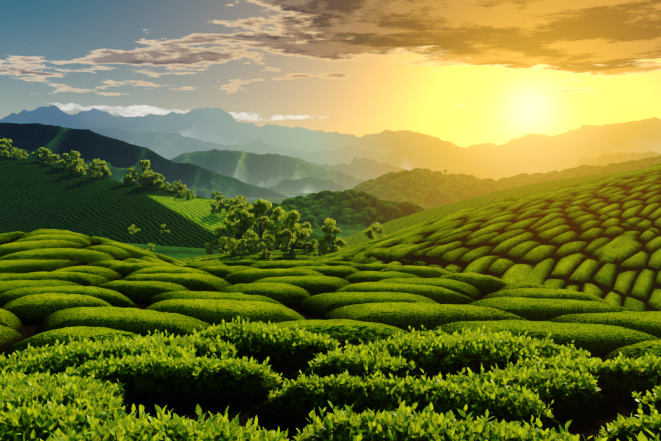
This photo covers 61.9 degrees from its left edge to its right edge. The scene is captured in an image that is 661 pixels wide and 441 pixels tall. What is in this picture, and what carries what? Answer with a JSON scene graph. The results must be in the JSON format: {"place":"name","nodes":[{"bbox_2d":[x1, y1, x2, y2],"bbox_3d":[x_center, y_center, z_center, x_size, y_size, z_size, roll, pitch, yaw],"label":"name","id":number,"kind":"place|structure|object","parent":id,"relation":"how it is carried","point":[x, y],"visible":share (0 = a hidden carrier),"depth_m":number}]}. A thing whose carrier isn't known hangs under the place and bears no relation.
{"place":"outdoors","nodes":[
{"label":"outdoors","id":0,"kind":"place"},
{"bbox_2d":[0,123,287,198],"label":"mountain","id":1,"kind":"structure","parent":0,"point":[119,157],"depth_m":633.09},
{"bbox_2d":[0,154,329,251],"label":"hill","id":2,"kind":"structure","parent":0,"point":[35,194],"depth_m":200.63},
{"bbox_2d":[78,108,284,128],"bbox_3d":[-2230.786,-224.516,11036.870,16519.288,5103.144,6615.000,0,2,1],"label":"blue mountain","id":3,"kind":"structure","parent":0,"point":[93,115],"depth_m":13768.35},
{"bbox_2d":[74,126,318,159],"bbox_3d":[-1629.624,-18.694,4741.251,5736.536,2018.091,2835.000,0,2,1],"label":"mountain","id":4,"kind":"structure","parent":0,"point":[169,146],"depth_m":5849.18},
{"bbox_2d":[0,105,438,156],"bbox_3d":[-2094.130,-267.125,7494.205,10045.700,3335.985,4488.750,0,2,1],"label":"mountain peaks","id":5,"kind":"object","parent":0,"point":[216,125],"visible":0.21,"depth_m":9221.27},
{"bbox_2d":[0,138,446,256],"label":"tree","id":6,"kind":"object","parent":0,"point":[250,215],"depth_m":87.61},
{"bbox_2d":[178,249,326,263],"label":"grass field","id":7,"kind":"structure","parent":0,"point":[297,255],"depth_m":75.61},
{"bbox_2d":[171,149,366,188],"bbox_3d":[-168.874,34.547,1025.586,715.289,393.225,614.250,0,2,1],"label":"mountain","id":8,"kind":"structure","parent":0,"point":[265,170],"depth_m":1261.64},
{"bbox_2d":[243,195,295,198],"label":"pond water","id":9,"kind":"structure","parent":0,"point":[266,197],"depth_m":632.14},
{"bbox_2d":[247,203,299,224],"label":"hill forest","id":10,"kind":"object","parent":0,"point":[269,212],"visible":0.06,"depth_m":233.79},
{"bbox_2d":[125,192,438,259],"bbox_3d":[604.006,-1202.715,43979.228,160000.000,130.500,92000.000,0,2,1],"label":"ground","id":11,"kind":"structure","parent":0,"point":[177,253],"depth_m":160.47},
{"bbox_2d":[262,177,347,192],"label":"mountain","id":12,"kind":"structure","parent":0,"point":[309,185],"depth_m":931.83},
{"bbox_2d":[0,229,660,363],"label":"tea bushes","id":13,"kind":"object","parent":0,"point":[61,286],"depth_m":16.48},
{"bbox_2d":[8,325,660,440],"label":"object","id":14,"kind":"object","parent":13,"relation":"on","point":[245,399],"depth_m":8.27},
{"bbox_2d":[0,315,660,440],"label":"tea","id":15,"kind":"object","parent":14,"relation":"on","point":[550,364],"depth_m":7.43},
{"bbox_2d":[0,0,660,146],"label":"sky","id":16,"kind":"structure","parent":0,"point":[464,73]},
{"bbox_2d":[279,189,424,228],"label":"hill forest","id":17,"kind":"object","parent":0,"point":[348,208],"visible":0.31,"depth_m":233.75},
{"bbox_2d":[286,146,496,171],"bbox_3d":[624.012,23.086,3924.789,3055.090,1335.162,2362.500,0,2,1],"label":"mountain","id":18,"kind":"structure","parent":0,"point":[402,157],"depth_m":4857.77},
{"bbox_2d":[309,157,496,180],"bbox_3d":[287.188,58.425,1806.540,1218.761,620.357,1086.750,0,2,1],"label":"mountain","id":19,"kind":"structure","parent":0,"point":[367,169],"depth_m":2247.51},
{"bbox_2d":[350,168,482,205],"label":"hill","id":20,"kind":"structure","parent":0,"point":[416,186],"depth_m":466.77},
{"bbox_2d":[379,129,495,155],"bbox_3d":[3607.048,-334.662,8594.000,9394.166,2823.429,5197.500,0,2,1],"label":"mountain","id":21,"kind":"structure","parent":0,"point":[419,140],"depth_m":10672.98},
{"bbox_2d":[304,164,660,311],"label":"hill","id":22,"kind":"structure","parent":0,"point":[600,238],"depth_m":48.78},
{"bbox_2d":[334,170,635,248],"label":"hill","id":23,"kind":"structure","parent":0,"point":[402,223],"depth_m":179.11},
{"bbox_2d":[424,155,660,201],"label":"hill","id":24,"kind":"structure","parent":0,"point":[455,192],"depth_m":414.23},
{"bbox_2d":[436,117,660,159],"bbox_3d":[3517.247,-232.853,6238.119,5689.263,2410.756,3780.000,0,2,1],"label":"mountain","id":25,"kind":"structure","parent":0,"point":[642,136],"depth_m":7652.90},
{"bbox_2d":[447,149,660,179],"bbox_3d":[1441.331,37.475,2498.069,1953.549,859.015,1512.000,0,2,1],"label":"mountain","id":26,"kind":"structure","parent":0,"point":[493,169],"depth_m":3107.57},
{"bbox_2d":[558,151,660,171],"bbox_3d":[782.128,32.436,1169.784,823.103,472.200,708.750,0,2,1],"label":"mountain","id":27,"kind":"structure","parent":0,"point":[605,159],"depth_m":1464.27}
]}

